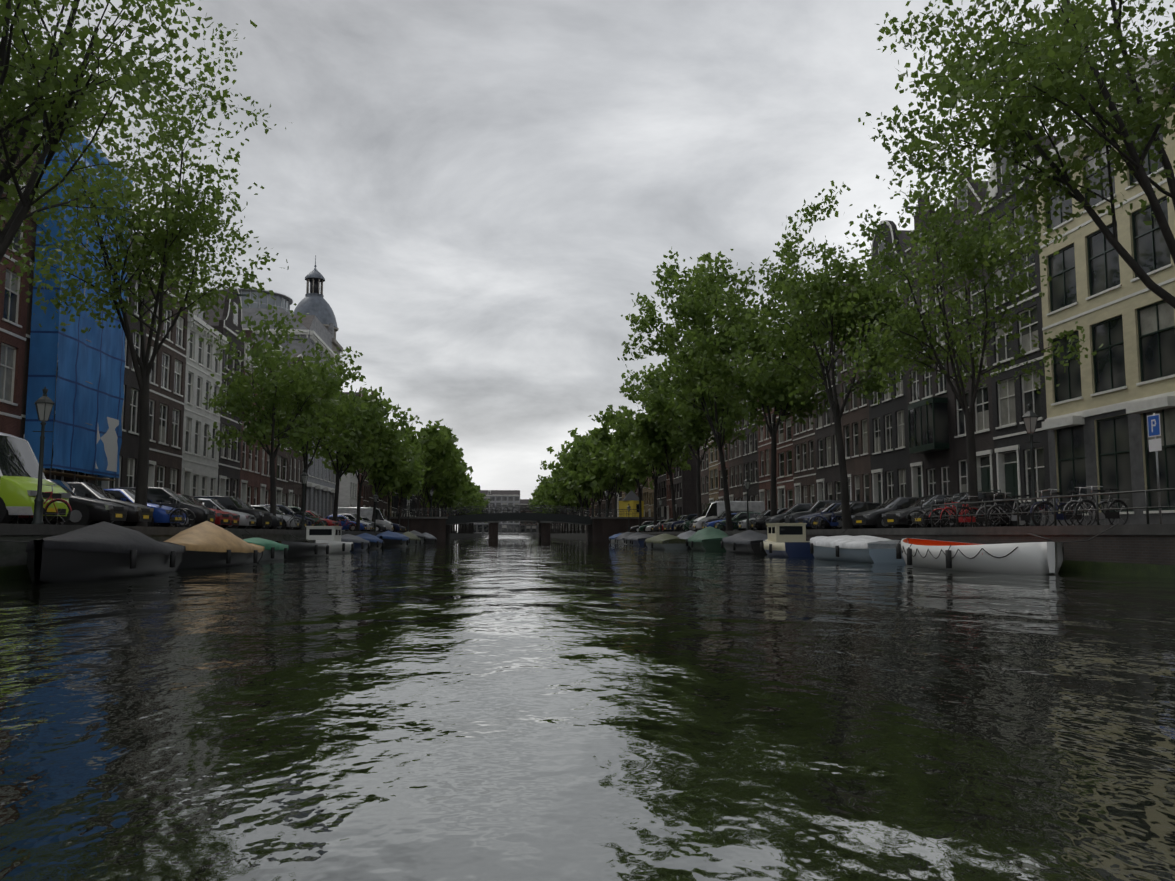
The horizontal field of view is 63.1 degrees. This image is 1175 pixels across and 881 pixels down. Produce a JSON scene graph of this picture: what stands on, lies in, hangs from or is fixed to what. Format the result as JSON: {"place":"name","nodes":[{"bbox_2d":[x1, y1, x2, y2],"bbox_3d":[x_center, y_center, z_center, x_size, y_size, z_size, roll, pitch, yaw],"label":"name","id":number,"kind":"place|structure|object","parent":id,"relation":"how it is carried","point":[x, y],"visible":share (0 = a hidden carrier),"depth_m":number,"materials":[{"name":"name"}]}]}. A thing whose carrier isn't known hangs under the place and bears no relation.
{"place":"outdoors","nodes":[
{"label":"outdoors","id":0,"kind":"place"},
{"bbox_2d":[450,533,585,539],"bbox_3d":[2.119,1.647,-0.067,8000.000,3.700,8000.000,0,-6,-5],"label":"ground","id":1,"kind":"structure","parent":0,"point":[582,536],"depth_m":240.69,"materials":[{"name":"grey"}]},
{"bbox_2d":[0,0,256,271],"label":"tree","id":2,"kind":"object","parent":1,"relation":"on","point":[46,69],"visible":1,"depth_m":22.40,"materials":[{"name":"green plant"}]},
{"bbox_2d":[0,523,404,579],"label":"quay wall","id":3,"kind":"structure","parent":1,"relation":"on","point":[13,560],"depth_m":22.64,"materials":[{"name":"brick"}]},
{"bbox_2d":[293,255,342,513],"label":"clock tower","id":4,"kind":"structure","parent":1,"relation":"on","point":[314,302],"depth_m":121.28,"materials":[{"name":"stone"}]},
{"bbox_2d":[459,490,519,533],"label":"block","id":5,"kind":"structure","parent":1,"relation":"on","point":[504,497],"depth_m":467.06,"materials":[{"name":"white paint"}]},
{"bbox_2d":[385,505,664,541],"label":"bridge","id":6,"kind":"structure","parent":1,"relation":"on","point":[601,529],"depth_m":124.54,"materials":[{"name":"stone"}]},
{"bbox_2d":[520,499,559,533],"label":"block","id":7,"kind":"structure","parent":1,"relation":"on","point":[528,527],"depth_m":479.54,"materials":[{"name":"white paint"}]},
{"bbox_2d":[619,524,1174,578],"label":"quay wall","id":8,"kind":"structure","parent":1,"relation":"on","point":[1145,550],"depth_m":24.80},
{"bbox_2d":[931,488,1174,527],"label":"quay railing","id":9,"kind":"object","parent":8,"relation":"on","point":[1147,507],"visible":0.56,"depth_m":26.67,"materials":[{"name":"black metal"}]},
{"bbox_2d":[0,535,1174,880],"bbox_3d":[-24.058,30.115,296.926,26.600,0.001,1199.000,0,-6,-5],"label":"water","id":10,"kind":"structure","parent":0,"point":[512,707],"depth_m":5.14,"materials":[{"name":"black liquid"}]},
{"bbox_2d":[0,521,185,582],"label":"boat","id":11,"kind":"object","parent":10,"relation":"on","point":[103,550],"visible":0.98,"depth_m":21.21,"materials":[{"name":"black fabric"}]},
{"bbox_2d":[163,521,264,568],"bbox_3d":[-12.321,3.423,30.366,2.813,1.745,7.493,0,-6,-3],"label":"boat","id":12,"kind":"object","parent":10,"relation":"in","point":[207,544],"visible":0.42,"depth_m":29.28,"materials":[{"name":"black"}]},
{"bbox_2d":[242,534,288,560],"bbox_3d":[-13.109,4.159,37.076,2.423,1.590,6.117,0,-6,-5],"label":"boat","id":13,"kind":"object","parent":10,"relation":"on","point":[273,550],"visible":0.35,"depth_m":36.45,"materials":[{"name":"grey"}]},
{"bbox_2d":[242,528,328,557],"bbox_3d":[-13.553,4.840,44.028,2.762,1.590,7.836,1,-6,-6],"label":"open boat","id":14,"kind":"object","parent":10,"relation":"on","point":[301,549],"visible":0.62,"depth_m":42.14,"materials":[{"name":"black"}]},
{"bbox_2d":[283,526,353,553],"bbox_3d":[-14.217,5.500,51.573,2.762,1.749,7.406,0,-6,-5],"label":"cabin boat","id":15,"kind":"object","parent":10,"relation":"in","point":[330,536],"visible":0.67,"depth_m":50.09,"materials":[{"name":"white"}]},
{"bbox_2d":[360,530,407,546],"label":"boat","id":16,"kind":"object","parent":10,"relation":"on","point":[390,538],"visible":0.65,"depth_m":74.99,"materials":[{"name":"blue fabric"}]},
{"bbox_2d":[644,530,737,548],"bbox_3d":[6.710,7.046,66.528,5.408,1.592,7.155,1,-6,-11],"label":"boat","id":17,"kind":"object","parent":10,"relation":"on","point":[664,541],"visible":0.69,"depth_m":63.62,"materials":[{"name":"green"}]},
{"bbox_2d":[686,526,728,550],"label":"boat","id":18,"kind":"object","parent":10,"relation":"in","point":[709,538],"visible":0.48,"depth_m":59.60,"materials":[{"name":"green fabric"}]},
{"bbox_2d":[721,530,767,553],"bbox_3d":[9.105,5.740,53.207,3.004,1.590,8.352,1,-6,-7],"label":"boat","id":19,"kind":"object","parent":10,"relation":"in","point":[748,541],"visible":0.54,"depth_m":51.15,"materials":[{"name":"black fabric"}]},
{"bbox_2d":[760,523,847,556],"bbox_3d":[9.800,4.837,45.268,3.012,1.840,6.979,0,-6,-2],"label":"cabin boat","id":20,"kind":"object","parent":10,"relation":"in","point":[786,540],"visible":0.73,"depth_m":44.80,"materials":[{"name":"white"}]},
{"bbox_2d":[810,535,904,562],"bbox_3d":[10.509,4.205,37.547,2.957,1.591,8.180,1,-6,-8],"label":"boat","id":21,"kind":"object","parent":10,"relation":"on","point":[866,548],"visible":0.67,"depth_m":35.12,"materials":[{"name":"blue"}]},
{"bbox_2d":[896,523,1118,574],"bbox_3d":[11.271,3.290,28.215,3.074,1.591,9.731,0,-6,-3],"label":"lifeboat","id":22,"kind":"object","parent":10,"relation":"on","point":[1043,558],"visible":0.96,"depth_m":25.01,"materials":[{"name":"white plastic"}]},
{"bbox_2d":[0,0,1174,532],"label":"sky","id":23,"kind":"structure","parent":0,"point":[481,192],"materials":[{"name":"grey"}]},
{"bbox_3d":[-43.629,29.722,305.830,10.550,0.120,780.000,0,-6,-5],"label":"street","id":24,"kind":"structure","parent":0,"visible":0},
{"bbox_2d":[0,180,43,437],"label":"house","id":25,"kind":"structure","parent":24,"relation":"on","point":[13,315],"depth_m":41.90,"materials":[{"name":"red brick"}]},
{"bbox_2d":[0,432,70,523],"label":"van","id":26,"kind":"object","parent":24,"relation":"on","point":[19,466],"visible":0.75,"depth_m":25.44,"materials":[{"name":"green paint"}]},
{"bbox_2d":[31,386,53,523],"bbox_3d":[-13.965,0.389,24.460,0.492,3.592,0.426,0,-6,-5],"label":"lamp","id":27,"kind":"object","parent":24,"relation":"on","point":[44,403],"visible":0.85,"depth_m":24.42,"materials":[{"name":"grey metal"}]},
{"bbox_2d":[0,106,91,482],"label":"house","id":28,"kind":"structure","parent":24,"relation":"on","point":[25,374],"depth_m":43.36,"materials":[{"name":"brown brick"}]},
{"bbox_2d":[24,132,132,487],"bbox_3d":[-24.702,-5.292,46.816,1.300,19.022,7.500,0,-6,-5],"label":"scaffold net","id":29,"kind":"object","parent":28,"relation":"attached to","point":[86,389],"visible":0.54,"depth_m":44.89,"materials":[{"name":"blue fabric"}]},
{"bbox_2d":[7,479,127,524],"bbox_3d":[-16.682,1.934,29.113,4.680,1.525,2.200,1,-6,-6],"label":"car","id":30,"kind":"object","parent":24,"relation":"on","point":[87,511],"visible":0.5,"depth_m":28.49,"materials":[{"name":"black paint"}]},
{"bbox_2d":[16,482,153,525],"bbox_3d":[-16.758,2.148,31.506,4.280,1.565,2.180,1,-6,-6],"label":"car","id":31,"kind":"object","parent":24,"relation":"on","point":[137,514],"visible":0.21,"depth_m":31.13,"materials":[{"name":"black paint"}]},
{"bbox_2d":[59,489,186,526],"bbox_3d":[-17.426,2.544,35.341,4.680,1.525,2.200,0,-6,1],"label":"car","id":32,"kind":"object","parent":24,"relation":"on","point":[161,514],"visible":0.29,"depth_m":34.64,"materials":[{"name":"blue paint"}]},
{"bbox_2d":[92,260,155,488],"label":"house","id":33,"kind":"structure","parent":24,"relation":"on","point":[128,459],"depth_m":55.04,"materials":[{"name":"brown brick"}]},
{"bbox_2d":[0,13,288,526],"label":"tree","id":34,"kind":"object","parent":24,"relation":"on","point":[160,239],"visible":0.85,"depth_m":33.65,"materials":[{"name":"green plant"}]},
{"bbox_2d":[129,226,187,493],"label":"house","id":35,"kind":"structure","parent":24,"relation":"on","point":[167,384],"depth_m":61.18,"materials":[{"name":"grey brick"}]},
{"bbox_2d":[113,487,215,527],"bbox_3d":[-17.224,2.701,37.967,4.430,1.725,2.200,1,-6,-10],"label":"car","id":36,"kind":"object","parent":24,"relation":"on","point":[201,513],"visible":0.29,"depth_m":37.36,"materials":[{"name":"black paint"}]},
{"bbox_2d":[181,300,228,495],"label":"house","id":37,"kind":"structure","parent":24,"relation":"on","point":[199,471],"depth_m":67.72,"materials":[{"name":"white paint"}]},
{"bbox_2d":[178,494,231,526],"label":"car","id":38,"kind":"object","parent":24,"relation":"on","point":[222,518],"visible":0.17,"depth_m":40.60,"materials":[{"name":"red paint"}]},
{"bbox_2d":[173,498,256,528],"bbox_3d":[-18.267,3.566,45.960,4.280,1.565,2.180,0,-6,-5],"label":"car","id":39,"kind":"object","parent":24,"relation":"on","point":[246,520],"visible":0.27,"depth_m":45.36,"materials":[{"name":"silver paint"}]},
{"bbox_2d":[203,287,245,496],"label":"house","id":40,"kind":"structure","parent":24,"relation":"on","point":[229,322],"depth_m":74.94,"materials":[{"name":"white paint"}]},
{"bbox_2d":[190,496,272,528],"bbox_3d":[-18.579,3.708,48.641,4.630,1.805,2.280,0,-6,0],"label":"car","id":41,"kind":"object","parent":24,"relation":"on","point":[238,504],"visible":0.33,"depth_m":47.95,"materials":[{"name":"black paint"}]},
{"bbox_2d":[239,342,267,504],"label":"house","id":42,"kind":"structure","parent":24,"relation":"on","point":[250,467],"depth_m":81.33,"materials":[{"name":"brick"}]},
{"bbox_2d":[251,357,276,504],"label":"house","id":43,"kind":"structure","parent":24,"relation":"on","point":[264,498],"depth_m":86.15,"materials":[{"name":"brick"}]},
{"bbox_2d":[245,330,288,505],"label":"house","id":44,"kind":"structure","parent":24,"relation":"on","point":[282,464],"depth_m":92.83,"materials":[{"name":"grey brick"}]},
{"bbox_2d":[187,303,354,528],"bbox_3d":[-17.584,-1.393,54.064,8.351,12.922,7.678,-3,-7,32],"label":"tree","id":45,"kind":"object","parent":24,"relation":"on","point":[272,405],"visible":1,"depth_m":53.00,"materials":[{"name":"green plant"}]},
{"bbox_2d":[242,308,342,517],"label":"building","id":46,"kind":"structure","parent":24,"relation":"on","point":[314,482],"depth_m":106.32,"materials":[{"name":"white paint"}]},
{"bbox_2d":[214,288,292,313],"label":"domed building roof","id":47,"kind":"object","parent":46,"relation":"on","point":[283,301],"visible":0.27,"depth_m":109.64,"materials":[{"name":"silver metal"}]},
{"bbox_2d":[282,354,310,507],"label":"house","id":48,"kind":"structure","parent":24,"relation":"on","point":[296,468],"depth_m":98.90,"materials":[{"name":"brick"}]},
{"bbox_2d":[255,342,371,529],"bbox_3d":[-18.277,-0.153,61.970,8.069,12.022,8.370,0,-6,-5],"label":"tree","id":49,"kind":"object","parent":24,"relation":"on","point":[340,409],"visible":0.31,"depth_m":62.70,"materials":[{"name":"green plant"}]},
{"bbox_2d":[275,346,391,520],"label":"tree","id":50,"kind":"object","parent":24,"relation":"on","point":[374,403],"visible":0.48,"depth_m":71.65,"materials":[{"name":"green plant"}]},
{"bbox_2d":[338,465,357,530],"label":"house","id":51,"kind":"structure","parent":24,"relation":"on","point":[348,486],"depth_m":133.56,"materials":[{"name":"white paint"}]},
{"bbox_2d":[338,507,392,531],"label":"van","id":52,"kind":"object","parent":24,"relation":"on","point":[367,512],"visible":0.48,"depth_m":100.17,"materials":[{"name":"white paint"}]},
{"bbox_2d":[321,387,424,530],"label":"tree","id":53,"kind":"object","parent":24,"relation":"on","point":[383,435],"visible":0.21,"depth_m":82.40,"materials":[{"name":"green plant"}]},
{"bbox_2d":[361,419,421,530],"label":"tree","id":54,"kind":"object","parent":24,"relation":"on","point":[386,471],"visible":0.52,"depth_m":93.12,"materials":[{"name":"green plant"}]},
{"bbox_2d":[365,436,424,530],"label":"tree","id":55,"kind":"object","parent":24,"relation":"on","point":[405,477],"visible":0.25,"depth_m":104.15,"materials":[{"name":"green plant"}]},
{"bbox_2d":[386,455,430,531],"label":"tree","id":56,"kind":"object","parent":24,"relation":"on","point":[407,487],"visible":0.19,"depth_m":115.66,"materials":[{"name":"green plant"}]},
{"bbox_2d":[398,424,473,516],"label":"tree","id":57,"kind":"object","parent":24,"relation":"on","point":[443,480],"visible":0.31,"depth_m":157.78,"materials":[{"name":"green plant"}]},
{"bbox_2d":[401,419,471,516],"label":"tree","id":58,"kind":"object","parent":24,"relation":"on","point":[440,445],"visible":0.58,"depth_m":143.96,"materials":[{"name":"green plant"}]},
{"bbox_2d":[421,467,467,516],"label":"tree","id":59,"kind":"object","parent":24,"relation":"on","point":[451,500],"visible":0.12,"depth_m":180.21,"materials":[{"name":"green plant"}]},
{"bbox_3d":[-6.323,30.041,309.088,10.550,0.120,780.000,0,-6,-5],"label":"street","id":60,"kind":"structure","parent":0,"visible":0},
{"bbox_2d":[540,439,586,532],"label":"tree","id":61,"kind":"object","parent":60,"relation":"on","point":[558,477],"visible":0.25,"depth_m":206.10,"materials":[{"name":"green plant"}]},
{"bbox_2d":[559,433,591,516],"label":"tree","id":62,"kind":"object","parent":60,"relation":"on","point":[571,465],"visible":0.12,"depth_m":192.19,"materials":[{"name":"green plant"}]},
{"bbox_2d":[563,430,602,516],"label":"tree","id":63,"kind":"object","parent":60,"relation":"on","point":[585,488],"visible":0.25,"depth_m":169.12,"materials":[{"name":"green plant"}]},
{"bbox_2d":[574,405,647,516],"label":"tree","id":64,"kind":"object","parent":60,"relation":"on","point":[603,436],"visible":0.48,"depth_m":147.37,"materials":[{"name":"green plant"}]},
{"bbox_2d":[574,431,653,516],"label":"tree","id":65,"kind":"object","parent":60,"relation":"on","point":[585,462],"visible":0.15,"depth_m":157.77,"materials":[{"name":"green plant"}]},
{"bbox_2d":[619,490,643,516],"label":"kiosk","id":66,"kind":"object","parent":60,"relation":"on","point":[631,498],"visible":0.67,"depth_m":138.78,"materials":[{"name":"yellow"}]},
{"bbox_2d":[592,405,690,531],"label":"tree","id":67,"kind":"object","parent":60,"relation":"on","point":[614,460],"visible":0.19,"depth_m":118.82,"materials":[{"name":"green plant"}]},
{"bbox_2d":[588,358,696,531],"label":"tree","id":68,"kind":"object","parent":60,"relation":"on","point":[632,463],"visible":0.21,"depth_m":106.92,"materials":[{"name":"green plant"}]},
{"bbox_2d":[627,363,703,531],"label":"tree","id":69,"kind":"object","parent":60,"relation":"on","point":[660,445],"visible":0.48,"depth_m":96.08,"materials":[{"name":"green plant"}]},
{"bbox_2d":[667,444,696,519],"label":"house","id":70,"kind":"structure","parent":60,"relation":"on","point":[685,486],"depth_m":137.89,"materials":[{"name":"brown brick"}]},
{"bbox_2d":[636,339,751,530],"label":"tree","id":71,"kind":"object","parent":60,"relation":"on","point":[693,425],"visible":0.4,"depth_m":85.00,"materials":[{"name":"green plant"}]},
{"bbox_2d":[617,247,772,530],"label":"tree","id":72,"kind":"object","parent":60,"relation":"on","point":[671,336],"visible":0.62,"depth_m":71.51,"materials":[{"name":"green plant"}]},
{"bbox_2d":[700,439,708,512],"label":"house","id":73,"kind":"structure","parent":60,"relation":"on","point":[704,472],"depth_m":122.40,"materials":[{"name":"brown brick"}]},
{"bbox_2d":[709,431,718,502],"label":"house","id":74,"kind":"structure","parent":60,"relation":"on","point":[713,479],"depth_m":117.23,"materials":[{"name":"beige brick"}]},
{"bbox_2d":[718,432,728,500],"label":"house","id":75,"kind":"structure","parent":60,"relation":"on","point":[721,492],"depth_m":112.03,"materials":[{"name":"brown brick"}]},
{"bbox_2d":[693,501,764,530],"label":"van","id":76,"kind":"object","parent":60,"relation":"on","point":[714,509],"visible":0.29,"depth_m":81.08,"materials":[{"name":"white paint"}]},
{"bbox_2d":[728,360,748,530],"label":"house","id":77,"kind":"structure","parent":60,"relation":"on","point":[735,472],"depth_m":106.34,"materials":[{"name":"brown brick"}]},
{"bbox_2d":[734,390,758,530],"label":"house","id":78,"kind":"structure","parent":60,"relation":"on","point":[750,456],"depth_m":99.92,"materials":[{"name":"brown brick"}]},
{"bbox_2d":[663,239,844,516],"bbox_3d":[11.130,-3.444,61.127,12.337,18.412,8.511,-3,-6,25],"label":"tree","id":79,"kind":"object","parent":60,"relation":"on","point":[775,396],"visible":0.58,"depth_m":60.80,"materials":[{"name":"green plant"}]},
{"bbox_2d":[757,357,777,509],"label":"house","id":80,"kind":"structure","parent":60,"relation":"on","point":[764,449],"depth_m":94.11,"materials":[{"name":"brown brick"}]},
{"bbox_2d":[776,352,793,508],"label":"house","id":81,"kind":"structure","parent":60,"relation":"on","point":[785,482],"depth_m":87.36,"materials":[{"name":"brown brick"}]},
{"bbox_2d":[765,503,812,526],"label":"car","id":82,"kind":"object","parent":60,"relation":"on","point":[794,508],"visible":0.33,"depth_m":57.14,"materials":[{"name":"paint"}]},
{"bbox_2d":[792,346,816,503],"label":"house","id":83,"kind":"structure","parent":60,"relation":"on","point":[804,462],"depth_m":82.02,"materials":[{"name":"brown brick"}]},
{"bbox_2d":[785,500,859,522],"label":"car","id":84,"kind":"object","parent":60,"relation":"on","point":[815,506],"visible":0.21,"depth_m":54.45,"materials":[{"name":"paint"}]},
{"bbox_2d":[795,503,860,529],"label":"car","id":85,"kind":"object","parent":60,"relation":"on","point":[806,518],"visible":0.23,"depth_m":51.85,"materials":[{"name":"blue paint"}]},
{"bbox_2d":[813,275,845,500],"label":"house","id":86,"kind":"structure","parent":60,"relation":"on","point":[827,478],"depth_m":76.28,"materials":[{"name":"brown brick"}]},
{"bbox_2d":[726,180,936,528],"bbox_3d":[12.077,-4.611,48.879,9.249,18.352,9.962,4,-7,-36],"label":"tree","id":87,"kind":"object","parent":60,"relation":"on","point":[795,293],"visible":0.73,"depth_m":47.84,"materials":[{"name":"green plant"}]},
{"bbox_2d":[810,502,892,528],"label":"car","id":88,"kind":"object","parent":60,"relation":"on","point":[856,507],"visible":0.35,"depth_m":48.97,"materials":[{"name":"black paint"}]},
{"bbox_2d":[838,262,871,501],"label":"house","id":89,"kind":"structure","parent":60,"relation":"on","point":[855,428],"depth_m":70.13,"materials":[{"name":"brick"}]},
{"bbox_2d":[851,497,919,528],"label":"car","id":90,"kind":"object","parent":60,"relation":"on","point":[871,519],"visible":0.33,"depth_m":43.48,"materials":[{"name":"paint"}]},
{"bbox_2d":[865,220,911,503],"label":"house","id":91,"kind":"structure","parent":60,"relation":"on","point":[889,444],"depth_m":64.09,"materials":[{"name":"brick"}]},
{"bbox_2d":[903,193,954,527],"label":"house","id":92,"kind":"structure","parent":60,"relation":"on","point":[931,461],"depth_m":57.33,"materials":[{"name":"brick"}]},
{"bbox_2d":[882,495,990,527],"bbox_3d":[15.042,3.067,40.674,4.680,1.525,2.200,1,-6,-10],"label":"car","id":93,"kind":"object","parent":60,"relation":"on","point":[896,518],"visible":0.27,"depth_m":40.03,"materials":[{"name":"black paint"}]},
{"bbox_2d":[810,121,1102,526],"bbox_3d":[13.806,-4.280,35.673,9.728,15.086,8.131,-3,-6,25],"label":"tree","id":94,"kind":"object","parent":60,"relation":"on","point":[944,238],"visible":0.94,"depth_m":35.38,"materials":[{"name":"green plant"}]},
{"bbox_2d":[945,167,995,493],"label":"house","id":95,"kind":"structure","parent":60,"relation":"on","point":[984,432],"depth_m":52.60,"materials":[{"name":"brown brick"}]},
{"bbox_2d":[910,492,1042,527],"bbox_3d":[15.360,2.796,37.905,4.680,1.525,2.200,0,-6,-5],"label":"car","id":96,"kind":"object","parent":60,"relation":"on","point":[1005,519],"visible":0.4,"depth_m":37.14,"materials":[{"name":"black paint"}]},
{"bbox_2d":[858,0,1174,308],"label":"tree","id":97,"kind":"object","parent":60,"relation":"on","point":[1040,52],"visible":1,"depth_m":23.81,"materials":[{"name":"green plant"}]},
{"bbox_2d":[979,112,1068,525],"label":"house","id":98,"kind":"structure","parent":60,"relation":"on","point":[1011,401],"depth_m":47.96,"materials":[{"name":"brown brick"}]},
{"bbox_2d":[1022,402,1039,525],"bbox_3d":[13.619,0.730,29.279,0.528,3.854,0.457,0,-6,-5],"label":"lamp","id":99,"kind":"object","parent":60,"relation":"on","point":[1030,417],"visible":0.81,"depth_m":29.25,"materials":[{"name":"grey metal"}]},
{"bbox_2d":[1030,489,1073,525],"bbox_3d":[13.732,2.025,28.293,1.841,1.105,0.569,3,-11,-25],"label":"bicycle","id":100,"kind":"object","parent":60,"relation":"on","point":[1059,517],"visible":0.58,"depth_m":28.30,"materials":[{"name":"black metal"}]},
{"bbox_2d":[1031,489,1092,525],"bbox_3d":[13.660,1.947,27.500,1.841,1.105,0.569,0,0,-3],"label":"bicycle","id":101,"kind":"object","parent":60,"relation":"on","point":[1068,515],"visible":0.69,"depth_m":27.48,"materials":[{"name":"black metal"}]},
{"bbox_2d":[1063,487,1114,524],"bbox_3d":[13.977,1.862,26.630,1.841,1.105,0.569,2,-1,-17],"label":"bicycle","id":102,"kind":"object","parent":60,"relation":"on","point":[1101,515],"visible":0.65,"depth_m":26.62,"materials":[{"name":"grey metal"}]},
{"bbox_2d":[1075,486,1128,524],"bbox_3d":[13.955,1.793,25.943,1.841,1.105,0.569,2,-2,-17],"label":"bicycle","id":103,"kind":"object","parent":60,"relation":"on","point":[1111,515],"visible":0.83,"depth_m":25.98,"materials":[{"name":"black metal"}]},
{"bbox_2d":[1030,54,1174,525],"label":"house","id":104,"kind":"structure","parent":60,"relation":"on","point":[1110,396],"depth_m":40.70,"materials":[{"name":"white paint"}]},
{"bbox_2d":[1147,413,1161,523],"bbox_3d":[15.502,0.788,26.010,0.076,3.100,0.500,0,-6,-5],"label":"parking sign","id":105,"kind":"object","parent":60,"relation":"on","point":[1154,429],"visible":0.88,"depth_m":26.01,"materials":[{"name":"blue metal"}]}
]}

